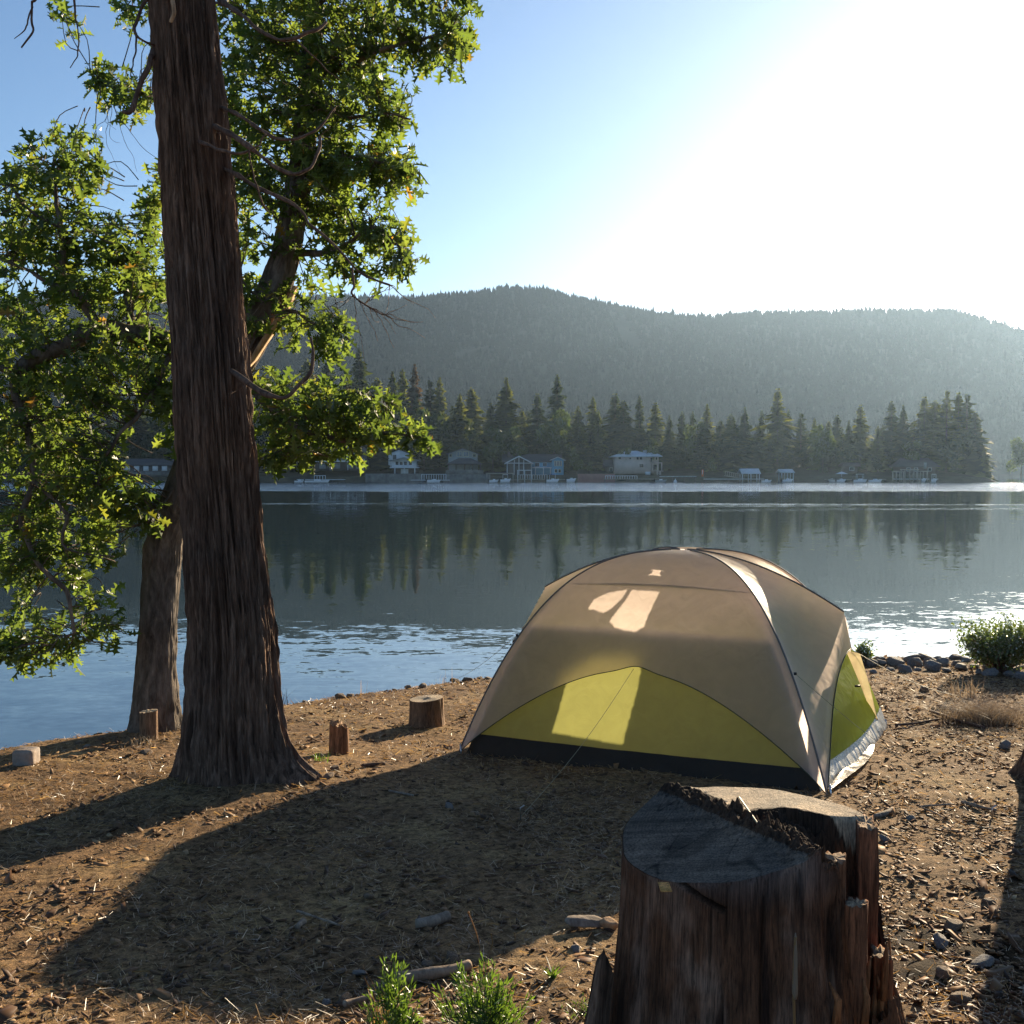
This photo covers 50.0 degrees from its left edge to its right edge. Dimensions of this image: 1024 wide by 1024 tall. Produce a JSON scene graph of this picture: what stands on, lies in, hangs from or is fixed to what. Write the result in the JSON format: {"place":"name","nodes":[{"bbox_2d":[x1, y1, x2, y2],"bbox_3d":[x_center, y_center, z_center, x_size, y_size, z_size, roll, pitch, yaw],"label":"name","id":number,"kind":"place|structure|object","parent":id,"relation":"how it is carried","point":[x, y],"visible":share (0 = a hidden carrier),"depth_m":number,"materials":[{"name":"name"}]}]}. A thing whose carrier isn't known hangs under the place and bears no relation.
{"place":"outdoors","nodes":[
{"label":"outdoors","id":0,"kind":"place"},
{"bbox_2d":[2,423,995,481],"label":"shore","id":1,"kind":"structure","parent":0,"point":[801,474],"depth_m":325.72,"materials":[{"name":"soil"}]},
{"bbox_2d":[129,398,148,444],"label":"conifer tree","id":2,"kind":"object","parent":1,"relation":"on","point":[139,427],"visible":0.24,"depth_m":358.05,"materials":[{"name":"plant"}]},
{"bbox_2d":[123,459,173,476],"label":"boathouse","id":3,"kind":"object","parent":1,"relation":"on","point":[155,467],"visible":0.64,"depth_m":324.69,"materials":[{"name":"paint"}]},
{"bbox_2d":[293,359,314,426],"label":"conifer tree","id":4,"kind":"object","parent":1,"relation":"on","point":[306,366],"visible":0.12,"depth_m":367.71,"materials":[{"name":"plant"}]},
{"bbox_2d":[321,359,339,391],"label":"conifer tree","id":5,"kind":"object","parent":1,"relation":"on","point":[326,369],"visible":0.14,"depth_m":355.79,"materials":[{"name":"plant"}]},
{"bbox_2d":[314,445,369,470],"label":"lake house","id":6,"kind":"structure","parent":1,"relation":"on","point":[342,465],"depth_m":332.69,"materials":[{"name":"paint"}]},
{"bbox_2d":[343,348,374,447],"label":"conifer tree","id":7,"kind":"object","parent":1,"relation":"on","point":[360,374],"visible":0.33,"depth_m":349.90,"materials":[{"name":"plant"}]},
{"bbox_2d":[384,371,399,414],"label":"conifer tree","id":8,"kind":"object","parent":1,"relation":"on","point":[393,384],"visible":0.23,"depth_m":358.31,"materials":[{"name":"plant"}]},
{"bbox_2d":[365,473,423,481],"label":"lake wall","id":9,"kind":"structure","parent":1,"relation":"on","point":[387,477],"depth_m":320.93,"materials":[{"name":"stone"}]},
{"bbox_2d":[397,369,409,413],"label":"conifer tree","id":10,"kind":"object","parent":1,"relation":"on","point":[402,384],"visible":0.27,"depth_m":370.10,"materials":[{"name":"plant"}]},
{"bbox_2d":[388,450,419,473],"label":"porch house","id":11,"kind":"structure","parent":1,"relation":"on","point":[399,462],"depth_m":331.17,"materials":[{"name":"white paint"}]},
{"bbox_2d":[405,364,423,469],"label":"conifer tree","id":12,"kind":"object","parent":1,"relation":"on","point":[411,394],"visible":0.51,"depth_m":350.17,"materials":[{"name":"plant"}]},
{"bbox_2d":[396,408,447,470],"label":"broadleaf tree","id":13,"kind":"object","parent":1,"relation":"on","point":[422,412],"visible":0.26,"depth_m":344.56,"materials":[{"name":"plant"}]},
{"bbox_2d":[421,380,439,466],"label":"conifer tree","id":14,"kind":"object","parent":1,"relation":"on","point":[430,404],"visible":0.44,"depth_m":360.52,"materials":[{"name":"plant"}]},
{"bbox_2d":[434,377,451,466],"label":"conifer tree","id":15,"kind":"object","parent":1,"relation":"on","point":[440,398],"visible":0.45,"depth_m":364.13,"materials":[{"name":"plant"}]},
{"bbox_2d":[440,394,479,468],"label":"conifer tree","id":16,"kind":"object","parent":1,"relation":"on","point":[460,409],"visible":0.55,"depth_m":344.14,"materials":[{"name":"plant"}]},
{"bbox_2d":[446,448,482,473],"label":"grey house","id":17,"kind":"structure","parent":1,"relation":"on","point":[462,461],"depth_m":334.51,"materials":[{"name":"paint"}]},
{"bbox_2d":[443,474,489,481],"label":"lake wall","id":18,"kind":"structure","parent":1,"relation":"on","point":[465,477],"depth_m":320.94,"materials":[{"name":"stone"}]},
{"bbox_2d":[463,387,486,454],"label":"conifer tree","id":19,"kind":"object","parent":1,"relation":"on","point":[474,410],"visible":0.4,"depth_m":366.15,"materials":[{"name":"plant"}]},
{"bbox_2d":[0,374,977,473],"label":"woods","id":20,"kind":"object","parent":1,"relation":"on","point":[761,462],"visible":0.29,"depth_m":341.68,"materials":[{"name":"plant"}]},
{"bbox_2d":[477,403,505,471],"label":"conifer tree","id":21,"kind":"object","parent":1,"relation":"on","point":[489,422],"visible":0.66,"depth_m":344.06,"materials":[{"name":"plant"}]},
{"bbox_2d":[482,427,507,472],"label":"broadleaf tree","id":22,"kind":"object","parent":1,"relation":"on","point":[491,450],"visible":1,"depth_m":337.56,"materials":[{"name":"plant"}]},
{"bbox_2d":[487,377,534,471],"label":"conifer tree","id":23,"kind":"object","parent":1,"relation":"on","point":[505,413],"visible":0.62,"depth_m":347.81,"materials":[{"name":"plant"}]},
{"bbox_2d":[505,426,527,455],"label":"broadleaf tree","id":24,"kind":"object","parent":1,"relation":"on","point":[512,433],"visible":0.9,"depth_m":337.74,"materials":[{"name":"plant"}]},
{"bbox_2d":[516,409,534,453],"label":"conifer tree","id":25,"kind":"object","parent":1,"relation":"on","point":[521,414],"visible":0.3,"depth_m":364.61,"materials":[{"name":"plant"}]},
{"bbox_2d":[502,452,565,474],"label":"blue house","id":26,"kind":"structure","parent":1,"relation":"on","point":[544,464],"depth_m":332.21,"materials":[{"name":"paint"}]},
{"bbox_2d":[524,393,547,453],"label":"conifer tree","id":27,"kind":"object","parent":1,"relation":"on","point":[538,413],"visible":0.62,"depth_m":362.06,"materials":[{"name":"plant"}]},
{"bbox_2d":[533,409,575,460],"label":"broadleaf tree","id":28,"kind":"object","parent":1,"relation":"on","point":[554,432],"visible":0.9,"depth_m":341.97,"materials":[{"name":"plant"}]},
{"bbox_2d":[545,374,572,468],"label":"conifer tree","id":29,"kind":"object","parent":1,"relation":"on","point":[557,389],"visible":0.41,"depth_m":354.24,"materials":[{"name":"plant"}]},
{"bbox_2d":[568,406,588,447],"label":"conifer tree","id":30,"kind":"object","parent":1,"relation":"on","point":[577,412],"visible":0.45,"depth_m":364.60,"materials":[{"name":"plant"}]},
{"bbox_2d":[583,397,598,449],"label":"conifer tree","id":31,"kind":"object","parent":1,"relation":"on","point":[591,414],"visible":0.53,"depth_m":370.44,"materials":[{"name":"plant"}]},
{"bbox_2d":[582,410,608,470],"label":"conifer tree","id":32,"kind":"object","parent":1,"relation":"on","point":[599,439],"visible":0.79,"depth_m":348.44,"materials":[{"name":"plant"}]},
{"bbox_2d":[578,474,614,481],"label":"lake wall","id":33,"kind":"structure","parent":1,"relation":"on","point":[591,477],"depth_m":320.93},
{"bbox_2d":[603,460,613,472],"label":"cabin","id":34,"kind":"object","parent":1,"relation":"on","point":[608,465],"visible":0.46,"depth_m":339.78,"materials":[{"name":"paint"}]},
{"bbox_2d":[585,393,636,447],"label":"conifer tree","id":35,"kind":"object","parent":1,"relation":"on","point":[612,412],"visible":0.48,"depth_m":366.44,"materials":[{"name":"plant"}]},
{"bbox_2d":[597,400,646,457],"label":"conifer tree","id":36,"kind":"object","parent":1,"relation":"on","point":[622,434],"visible":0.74,"depth_m":357.76,"materials":[{"name":"plant"}]},
{"bbox_2d":[609,450,662,474],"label":"villa","id":37,"kind":"object","parent":1,"relation":"on","point":[638,462],"visible":0.97,"depth_m":333.70,"materials":[{"name":"beige paint"}]},
{"bbox_2d":[633,396,646,446],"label":"conifer tree","id":38,"kind":"object","parent":1,"relation":"on","point":[640,419],"visible":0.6,"depth_m":364.39,"materials":[{"name":"plant"}]},
{"bbox_2d":[640,403,668,450],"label":"conifer tree","id":39,"kind":"object","parent":1,"relation":"on","point":[654,427],"visible":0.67,"depth_m":360.38,"materials":[{"name":"plant"}]},
{"bbox_2d":[657,415,681,470],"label":"conifer tree","id":40,"kind":"object","parent":1,"relation":"on","point":[668,452],"visible":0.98,"depth_m":346.50,"materials":[{"name":"plant"}]},
{"bbox_2d":[674,411,686,465],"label":"conifer tree","id":41,"kind":"object","parent":1,"relation":"on","point":[681,425],"visible":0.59,"depth_m":364.53,"materials":[{"name":"plant"}]},
{"bbox_2d":[681,421,707,455],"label":"broadleaf tree","id":42,"kind":"object","parent":1,"relation":"on","point":[688,443],"visible":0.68,"depth_m":344.71,"materials":[{"name":"plant"}]},
{"bbox_2d":[688,404,720,471],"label":"conifer tree","id":43,"kind":"object","parent":1,"relation":"on","point":[709,434],"visible":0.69,"depth_m":344.29,"materials":[{"name":"plant"}]},
{"bbox_2d":[715,414,737,461],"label":"conifer tree","id":44,"kind":"object","parent":1,"relation":"on","point":[728,425],"visible":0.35,"depth_m":350.69,"materials":[{"name":"plant"}]},
{"bbox_2d":[734,407,756,468],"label":"conifer tree","id":45,"kind":"object","parent":1,"relation":"on","point":[744,426],"visible":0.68,"depth_m":342.21,"materials":[{"name":"plant"}]},
{"bbox_2d":[751,388,798,463],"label":"conifer tree","id":46,"kind":"object","parent":1,"relation":"on","point":[779,440],"visible":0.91,"depth_m":348.38,"materials":[{"name":"plant"}]},
{"bbox_2d":[791,413,808,466],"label":"conifer tree","id":47,"kind":"object","parent":1,"relation":"on","point":[801,433],"visible":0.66,"depth_m":364.83,"materials":[{"name":"plant"}]},
{"bbox_2d":[805,418,820,469],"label":"conifer tree","id":48,"kind":"object","parent":1,"relation":"on","point":[809,451],"visible":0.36,"depth_m":350.70,"materials":[{"name":"plant"}]},
{"bbox_2d":[807,423,836,472],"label":"broadleaf tree","id":49,"kind":"object","parent":1,"relation":"on","point":[826,442],"visible":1,"depth_m":338.95,"materials":[{"name":"plant"}]},
{"bbox_2d":[825,415,844,465],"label":"conifer tree","id":50,"kind":"object","parent":1,"relation":"on","point":[837,434],"visible":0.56,"depth_m":354.35,"materials":[{"name":"plant"}]},
{"bbox_2d":[838,463,860,472],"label":"cabin","id":51,"kind":"object","parent":1,"relation":"on","point":[849,468],"visible":0.97,"depth_m":335.77,"materials":[{"name":"white paint"}]},
{"bbox_2d":[840,420,860,468],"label":"conifer tree","id":52,"kind":"object","parent":1,"relation":"on","point":[848,440],"visible":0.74,"depth_m":342.51,"materials":[{"name":"plant"}]},
{"bbox_2d":[852,405,874,469],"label":"conifer tree","id":53,"kind":"object","parent":1,"relation":"on","point":[861,445],"visible":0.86,"depth_m":348.34,"materials":[{"name":"plant"}]},
{"bbox_2d":[865,426,892,471],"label":"conifer tree","id":54,"kind":"object","parent":1,"relation":"on","point":[878,448],"visible":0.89,"depth_m":342.69,"materials":[{"name":"plant"}]},
{"bbox_2d":[869,401,913,467],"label":"conifer tree","id":55,"kind":"object","parent":1,"relation":"on","point":[890,432],"visible":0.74,"depth_m":348.31,"materials":[{"name":"plant"}]},
{"bbox_2d":[889,405,913,470],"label":"conifer tree","id":56,"kind":"object","parent":1,"relation":"on","point":[900,439],"visible":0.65,"depth_m":344.44,"materials":[{"name":"plant"}]},
{"bbox_2d":[901,440,922,459],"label":"broadleaf tree","id":57,"kind":"object","parent":1,"relation":"on","point":[911,455],"visible":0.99,"depth_m":336.01,"materials":[{"name":"plant"}]},
{"bbox_2d":[889,458,940,472],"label":"cabin","id":58,"kind":"object","parent":1,"relation":"on","point":[926,464],"visible":0.85,"depth_m":334.14,"materials":[{"name":"white paint"}]},
{"bbox_2d":[903,396,945,459],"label":"conifer tree","id":59,"kind":"object","parent":1,"relation":"on","point":[923,415],"visible":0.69,"depth_m":344.36,"materials":[{"name":"plant"}]},
{"bbox_2d":[909,400,961,468],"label":"conifer tree","id":60,"kind":"object","parent":1,"relation":"on","point":[933,411],"visible":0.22,"depth_m":349.90,"materials":[{"name":"plant"}]},
{"bbox_2d":[927,391,965,471],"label":"conifer tree","id":61,"kind":"object","parent":1,"relation":"on","point":[950,432],"visible":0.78,"depth_m":342.63,"materials":[{"name":"plant"}]},
{"bbox_2d":[947,392,968,469],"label":"conifer tree","id":62,"kind":"object","parent":1,"relation":"on","point":[958,400],"visible":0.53,"depth_m":346.33,"materials":[{"name":"plant"}]},
{"bbox_2d":[937,394,988,473],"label":"conifer tree","id":63,"kind":"object","parent":1,"relation":"on","point":[969,411],"visible":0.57,"depth_m":344.57,"materials":[{"name":"plant"}]},
{"bbox_2d":[950,411,997,480],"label":"conifer tree","id":64,"kind":"object","parent":1,"relation":"on","point":[973,468],"visible":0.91,"depth_m":339.80,"materials":[{"name":"plant"}]},
{"bbox_2d":[975,447,993,478],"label":"conifer tree","id":65,"kind":"object","parent":1,"relation":"on","point":[984,460],"visible":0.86,"depth_m":336.95,"materials":[{"name":"plant"}]},
{"bbox_2d":[0,657,1023,1023],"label":"ground","id":66,"kind":"structure","parent":0,"point":[384,807],"depth_m":5.13,"materials":[{"name":"soil"}]},
{"bbox_2d":[12,746,39,766],"bbox_3d":[-3.233,1.630,7.308,0.142,0.118,0.142,0,2,0],"label":"stone block","id":67,"kind":"object","parent":66,"relation":"on","point":[24,756],"depth_m":7.24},
{"bbox_2d":[108,733,162,746],"bbox_3d":[-2.745,1.676,8.083,0.428,0.092,0.318,-1,3,-34],"label":"grass clump","id":68,"kind":"object","parent":66,"relation":"on","point":[130,741],"visible":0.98,"depth_m":8.09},
{"bbox_2d":[139,709,157,740],"bbox_3d":[-2.732,1.628,8.257,0.138,0.279,0.138,0,2,0],"label":"tree stump","id":69,"kind":"object","parent":66,"relation":"on","point":[148,722],"visible":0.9,"depth_m":8.20,"materials":[{"name":"brown wood"}]},
{"bbox_2d":[14,0,433,786],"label":"cedar tree","id":70,"kind":"object","parent":66,"relation":"on","point":[234,726],"visible":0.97,"depth_m":6.50,"materials":[{"name":"brown plant"}]},
{"bbox_2d":[0,0,483,732],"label":"oak tree","id":71,"kind":"object","parent":66,"relation":"on","point":[332,176],"visible":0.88,"depth_m":8.15,"materials":[{"name":"green plant"}]},
{"bbox_2d":[329,719,348,753],"bbox_3d":[-1.220,1.609,7.737,0.155,0.297,0.158,0,2,0],"label":"tree stump","id":72,"kind":"object","parent":66,"relation":"on","point":[338,737],"visible":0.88,"depth_m":7.68,"materials":[{"name":"brown wood"}]},
{"bbox_2d":[342,994,371,1006],"bbox_3d":[-0.495,1.567,3.525,0.100,0.026,0.022,-2,3,-39],"label":"log","id":73,"kind":"object","parent":66,"relation":"on","point":[347,1003],"visible":0.87,"depth_m":3.52,"materials":[{"name":"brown wood"}]},
{"bbox_2d":[357,952,425,1023],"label":"cedar seedling","id":74,"kind":"object","parent":66,"relation":"on","point":[390,1002],"visible":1,"depth_m":3.26,"materials":[{"name":"plant"}]},
{"bbox_2d":[408,695,444,727],"bbox_3d":[-0.698,1.659,8.989,0.324,0.292,0.334,0,2,0],"label":"tree stump","id":75,"kind":"object","parent":66,"relation":"on","point":[426,710],"visible":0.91,"depth_m":8.87,"materials":[{"name":"brown wood"}]},
{"bbox_2d":[392,960,472,985],"bbox_3d":[-0.269,1.572,3.752,0.285,0.051,0.051,-1,2,-26],"label":"log","id":76,"kind":"object","parent":66,"relation":"on","point":[429,973],"visible":0.84,"depth_m":3.73,"materials":[{"name":"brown wood"}]},
{"bbox_2d":[415,911,450,928],"bbox_3d":[-0.306,1.591,4.274,0.155,0.050,0.054,-2,3,-40],"label":"stick","id":77,"kind":"object","parent":66,"relation":"on","point":[437,919],"visible":1,"depth_m":4.25,"materials":[{"name":"grey wood"}]},
{"bbox_2d":[431,951,541,1023],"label":"cedar seedling","id":78,"kind":"object","parent":66,"relation":"on","point":[490,1010],"visible":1,"depth_m":3.21,"materials":[{"name":"plant"}]},
{"bbox_2d":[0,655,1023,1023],"bbox_3d":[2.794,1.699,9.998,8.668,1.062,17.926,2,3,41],"label":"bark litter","id":79,"kind":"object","parent":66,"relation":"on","point":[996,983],"visible":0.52,"depth_m":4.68,"materials":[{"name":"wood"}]},
{"bbox_2d":[0,655,1023,1023],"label":"dry needles","id":80,"kind":"object","parent":66,"relation":"on","point":[260,907],"visible":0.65,"depth_m":4.96,"materials":[{"name":"plant"}]},
{"bbox_2d":[540,957,566,978],"bbox_3d":[0.133,1.572,3.740,0.102,0.062,0.117,-2,3,-36],"label":"sprout","id":81,"kind":"object","parent":66,"relation":"on","point":[552,975],"visible":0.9,"depth_m":3.73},
{"bbox_2d":[565,915,617,929],"bbox_3d":[0.305,1.574,4.215,0.207,0.044,0.080,0,2,5],"label":"wood chunk","id":82,"kind":"object","parent":66,"relation":"on","point":[586,921],"visible":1,"depth_m":4.19,"materials":[{"name":"wood"}]},
{"bbox_2d":[584,949,612,1023],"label":"bark slab","id":83,"kind":"object","parent":66,"relation":"on","point":[599,1006],"depth_m":2.99,"materials":[{"name":"brown wood"}]},
{"bbox_2d":[444,547,996,819],"bbox_3d":[1.777,1.105,8.666,4.979,1.694,5.549,0,2,0],"label":"tent","id":84,"kind":"object","parent":66,"relation":"on","point":[664,659],"visible":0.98,"depth_m":7.37,"materials":[{"name":"fabric"}]},
{"bbox_2d":[609,782,905,1023],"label":"tree stump","id":85,"kind":"object","parent":66,"relation":"on","point":[727,894],"visible":1,"depth_m":2.86,"materials":[{"name":"brown wood"}]},
{"bbox_2d":[792,933,797,1023],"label":"seed stalk","id":86,"kind":"object","parent":66,"relation":"on","point":[795,979],"visible":1,"depth_m":2.54,"materials":[{"name":"plant"}]},
{"bbox_2d":[854,638,877,665],"bbox_3d":[4.262,1.692,13.234,0.287,0.345,0.365,1,3,29],"label":"shrub","id":87,"kind":"object","parent":66,"relation":"on","point":[862,649],"visible":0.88,"depth_m":13.19,"materials":[{"name":"green plant"}]},
{"bbox_2d":[907,657,922,666],"bbox_3d":[4.821,1.820,13.129,0.171,0.163,0.184,11,-17,-42],"label":"rock","id":88,"kind":"object","parent":66,"relation":"on","point":[916,662],"visible":0.66,"depth_m":13.08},
{"bbox_2d":[924,659,941,670],"bbox_3d":[4.872,1.804,12.697,0.187,0.168,0.200,11,15,38],"label":"rock","id":89,"kind":"object","parent":66,"relation":"on","point":[931,665],"visible":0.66,"depth_m":12.63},
{"bbox_2d":[933,932,948,948],"bbox_3d":[1.595,1.603,4.081,0.052,0.059,0.070,0,2,8],"label":"rock","id":90,"kind":"object","parent":66,"relation":"on","point":[939,938],"visible":0.84,"depth_m":4.07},
{"bbox_2d":[935,965,949,978],"bbox_3d":[1.484,1.599,3.784,0.046,0.057,0.053,2,3,36],"label":"rock","id":91,"kind":"object","parent":66,"relation":"on","point":[941,971],"visible":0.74,"depth_m":3.77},
{"bbox_2d":[944,919,963,930],"bbox_3d":[1.708,1.603,4.241,0.083,0.052,0.061,-1,2,-18],"label":"rock","id":92,"kind":"object","parent":66,"relation":"on","point":[954,924],"visible":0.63,"depth_m":4.23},
{"bbox_2d":[889,685,1023,729],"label":"grass clump","id":93,"kind":"object","parent":66,"relation":"on","point":[986,714],"visible":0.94,"depth_m":9.00,"materials":[{"name":"plant"}]},
{"bbox_2d":[929,709,985,728],"bbox_3d":[3.651,1.708,9.063,0.058,0.078,0.869,0,2,-7],"label":"log","id":94,"kind":"object","parent":66,"relation":"on","point":[968,723],"visible":0.88,"depth_m":8.88,"materials":[{"name":"brown wood"}]},
{"bbox_2d":[948,991,971,1002],"bbox_3d":[1.469,1.595,3.598,0.067,0.039,0.054,2,3,36],"label":"rock","id":95,"kind":"object","parent":66,"relation":"on","point":[956,996],"visible":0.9,"depth_m":3.58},
{"bbox_2d":[941,677,984,697],"bbox_3d":[4.253,1.663,10.400,0.406,0.225,0.405,1,2,26],"label":"grass clump","id":96,"kind":"object","parent":66,"relation":"on","point":[966,691],"visible":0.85,"depth_m":10.38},
{"bbox_2d":[970,954,994,967],"bbox_3d":[1.671,1.601,3.905,0.106,0.030,0.068,-6,1,-30],"label":"rock","id":97,"kind":"object","parent":66,"relation":"on","point":[983,960],"visible":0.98,"depth_m":3.89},
{"bbox_2d":[949,610,1023,672],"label":"shrub","id":98,"kind":"object","parent":66,"relation":"on","point":[999,648],"visible":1,"depth_m":12.40,"materials":[{"name":"green plant"}]},
{"bbox_2d":[1007,749,1023,780],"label":"pine tree","id":99,"kind":"object","parent":66,"relation":"on","point":[1017,769],"visible":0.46,"depth_m":6.94,"materials":[{"name":"brown wood"}]},
{"bbox_2d":[0,474,1023,749],"bbox_3d":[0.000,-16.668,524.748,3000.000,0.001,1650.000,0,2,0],"label":"water","id":100,"kind":"structure","parent":0,"point":[378,586],"depth_m":41.67,"materials":[{"name":"teal liquid"}]},
{"bbox_2d":[737,469,760,481],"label":"dock canopy","id":101,"kind":"object","parent":100,"relation":"in","point":[749,471],"visible":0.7,"depth_m":317.79,"materials":[{"name":"white paint"}]},
{"bbox_2d":[0,0,1023,328],"label":"sky","id":102,"kind":"structure","parent":0,"point":[712,157],"materials":[{"name":"blue"}]},
{"bbox_2d":[1,291,1023,473],"bbox_3d":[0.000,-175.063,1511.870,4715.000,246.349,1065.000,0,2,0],"label":"hills","id":103,"kind":"structure","parent":0,"point":[623,325],"depth_m":1318.14,"materials":[{"name":"plant"}]},
{"bbox_2d":[0,283,1023,470],"bbox_3d":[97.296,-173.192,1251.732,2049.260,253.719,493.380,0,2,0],"label":"hillside forest","id":104,"kind":"object","parent":103,"relation":"on","point":[936,381],"visible":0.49,"depth_m":1296.78,"materials":[{"name":"plant"}]},
{"bbox_2d":[1006,437,1023,477],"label":"broadleaf tree","id":105,"kind":"object","parent":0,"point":[1017,447],"visible":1,"depth_m":479.44,"materials":[{"name":"plant"}]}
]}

